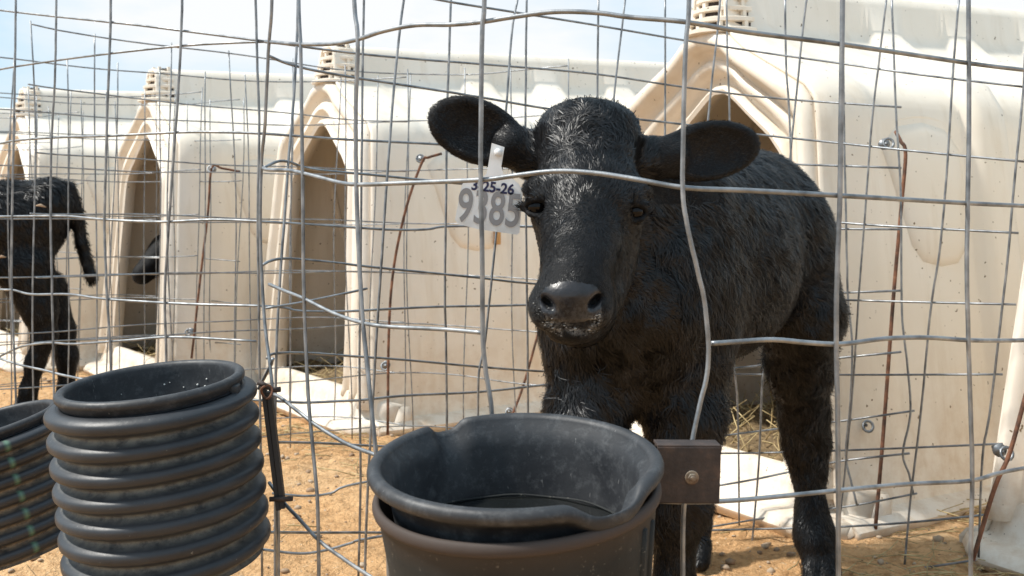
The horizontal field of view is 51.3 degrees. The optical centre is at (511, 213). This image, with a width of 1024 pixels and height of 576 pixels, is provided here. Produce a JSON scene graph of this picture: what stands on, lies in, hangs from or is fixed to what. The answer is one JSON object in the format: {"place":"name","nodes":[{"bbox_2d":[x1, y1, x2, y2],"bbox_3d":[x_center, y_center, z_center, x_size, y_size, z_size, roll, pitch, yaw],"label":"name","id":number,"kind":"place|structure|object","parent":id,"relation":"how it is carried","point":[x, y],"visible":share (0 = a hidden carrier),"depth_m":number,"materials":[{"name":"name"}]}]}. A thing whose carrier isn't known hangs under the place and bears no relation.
{"place":"outdoors","nodes":[
{"label":"outdoors","id":0,"kind":"place"},
{"bbox_2d":[0,369,998,575],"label":"ground","id":1,"kind":"structure","parent":0,"point":[341,506],"depth_m":2.43,"materials":[{"name":"orange sand"}]},
{"bbox_2d":[0,108,12,149],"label":"calf hutch","id":2,"kind":"object","parent":1,"relation":"on","point":[4,122],"visible":0.01,"depth_m":6.54,"materials":[{"name":"beige plastic"}]},
{"bbox_2d":[0,106,51,365],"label":"wire pen","id":3,"kind":"object","parent":1,"relation":"on","point":[6,320],"visible":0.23,"depth_m":5.02,"materials":[{"name":"grey metal"}]},
{"bbox_2d":[0,176,98,403],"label":"calf","id":4,"kind":"object","parent":1,"relation":"on","point":[23,202],"visible":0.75,"depth_m":3.81},
{"bbox_2d":[0,86,141,373],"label":"calf hutch","id":5,"kind":"object","parent":1,"relation":"on","point":[87,320],"visible":0.16,"depth_m":5.27,"materials":[{"name":"beige plastic"}]},
{"bbox_2d":[0,87,202,386],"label":"wire pen","id":6,"kind":"object","parent":1,"relation":"on","point":[82,173],"visible":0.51,"depth_m":4.28,"materials":[{"name":"grey metal"}]},
{"bbox_2d":[83,66,315,382],"bbox_3d":[-0.821,0.016,5.284,2.264,1.470,1.179,0,0,-36],"label":"calf hutch","id":7,"kind":"object","parent":1,"relation":"on","point":[186,196],"visible":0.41,"depth_m":4.55,"materials":[{"name":"beige plastic"}]},
{"bbox_2d":[132,235,159,284],"bbox_3d":[-1.191,0.377,5.224,1.298,0.573,0.341,0,0,-28],"label":"calf","id":8,"kind":"object","parent":7,"relation":"in","point":[150,265],"visible":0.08,"depth_m":4.87},
{"bbox_2d":[184,165,239,357],"bbox_3d":[-1.169,0.180,4.142,0.194,0.740,0.134,0,0,-32],"label":"anchor rod","id":9,"kind":"object","parent":7,"relation":"attached to","point":[212,168],"visible":0.82,"depth_m":4.09,"materials":[{"name":"metal"}]},
{"bbox_2d":[0,57,410,434],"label":"wire pen","id":10,"kind":"object","parent":1,"relation":"on","point":[160,181],"visible":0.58,"depth_m":3.58,"materials":[{"name":"grey metal"}]},
{"bbox_2d":[0,0,916,575],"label":"wire pen","id":11,"kind":"object","parent":1,"relation":"on","point":[168,214],"visible":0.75,"depth_m":2.36,"materials":[{"name":"grey metal"}]},
{"bbox_2d":[0,399,60,570],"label":"corrugated feeder","id":12,"kind":"object","parent":11,"relation":"attached to","point":[29,530],"visible":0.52,"depth_m":1.83,"materials":[{"name":"black plastic"}]},
{"bbox_2d":[253,44,667,437],"bbox_3d":[0.089,0.016,4.597,2.264,1.470,1.179,0,0,-34],"label":"calf hutch","id":13,"kind":"object","parent":1,"relation":"on","point":[425,249],"visible":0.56,"depth_m":3.92,"materials":[{"name":"beige plastic"}]},
{"bbox_2d":[380,153,441,434],"bbox_3d":[-0.345,0.250,3.463,0.197,0.896,0.135,0,0,-32],"label":"anchor rod","id":14,"kind":"object","parent":13,"relation":"attached to","point":[420,159],"visible":0.99,"depth_m":3.41,"materials":[{"name":"metal"}]},
{"bbox_2d":[505,333,537,412],"bbox_3d":[0.050,0.497,3.643,0.149,0.398,0.114,0,0,0],"label":"anchor rod","id":15,"kind":"object","parent":13,"relation":"attached to","point":[509,410],"visible":0.58,"depth_m":3.63,"materials":[{"name":"metal"}]},
{"bbox_2d":[3,373,982,575],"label":"pebbles","id":16,"kind":"object","parent":1,"relation":"on","point":[880,561],"visible":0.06,"depth_m":2.40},
{"bbox_2d":[0,370,1023,575],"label":"straw litter","id":17,"kind":"object","parent":1,"relation":"on","point":[859,574],"visible":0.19,"depth_m":2.44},
{"bbox_2d":[427,94,852,575],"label":"calf","id":18,"kind":"object","parent":1,"relation":"on","point":[615,308],"visible":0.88,"depth_m":1.69},
{"bbox_2d":[455,143,522,234],"bbox_3d":[-0.034,-0.035,1.538,0.098,0.132,0.010,0,0,0],"label":"ear tag","id":19,"kind":"object","parent":18,"relation":"hanging from","point":[501,213],"visible":0.88,"depth_m":1.54,"materials":[{"name":"plastic"}]},
{"bbox_2d":[257,0,1023,575],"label":"wire pen","id":20,"kind":"object","parent":1,"relation":"on","point":[681,186],"visible":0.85,"depth_m":1.30,"materials":[{"name":"grey metal"}]},
{"bbox_2d":[43,359,270,575],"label":"corrugated feeder","id":21,"kind":"object","parent":20,"relation":"hanging from","point":[155,469],"visible":1,"depth_m":1.34,"materials":[{"name":"black plastic"}]},
{"bbox_2d":[257,379,292,510],"bbox_3d":[-0.325,0.318,1.472,0.048,0.181,0.034,0,0,0],"label":"feeder strap","id":22,"kind":"object","parent":20,"relation":"attached to","point":[279,498],"visible":1,"depth_m":1.47,"materials":[{"name":"black metal"}]},
{"bbox_2d":[372,482,661,575],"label":"pail","id":23,"kind":"object","parent":20,"relation":"attached to","point":[626,549],"visible":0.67,"depth_m":0.89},
{"bbox_2d":[367,413,663,542],"bbox_3d":[0.006,0.329,1.012,0.276,0.207,0.276,-2,7,0],"label":"water pail","id":24,"kind":"object","parent":23,"relation":"in","point":[508,477],"visible":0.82,"depth_m":1.08,"materials":[{"name":"black rubber"}]},
{"bbox_2d":[653,439,720,503],"bbox_3d":[0.175,0.259,1.069,0.064,0.059,0.032,1,3,-4],"label":"pail bracket","id":25,"kind":"object","parent":20,"relation":"attached to","point":[691,474],"visible":0.91,"depth_m":1.06,"materials":[{"name":"brown metal"}]},
{"bbox_2d":[626,0,1023,540],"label":"calf hutch","id":26,"kind":"object","parent":1,"relation":"on","point":[928,28],"visible":0.55,"depth_m":2.77,"materials":[{"name":"beige plastic"}]},
{"bbox_2d":[862,130,907,529],"bbox_3d":[0.866,0.262,2.531,0.180,0.923,0.101,0,0,-41],"label":"anchor rod","id":27,"kind":"object","parent":26,"relation":"attached to","point":[884,142],"visible":0.84,"depth_m":2.50,"materials":[{"name":"metal"}]},
{"bbox_2d":[959,264,1023,575],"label":"calf hutch","id":28,"kind":"object","parent":1,"relation":"on","point":[1002,545],"visible":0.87,"depth_m":2.28,"materials":[{"name":"beige plastic"}]},
{"bbox_2d":[973,394,1023,560],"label":"anchor rod","id":29,"kind":"object","parent":28,"relation":"attached to","point":[999,450],"visible":0.96,"depth_m":2.09,"materials":[{"name":"metal"}]},
{"bbox_2d":[0,0,1023,107],"label":"sky","id":30,"kind":"structure","parent":0,"point":[321,20],"materials":[{"name":"white"}]}
]}

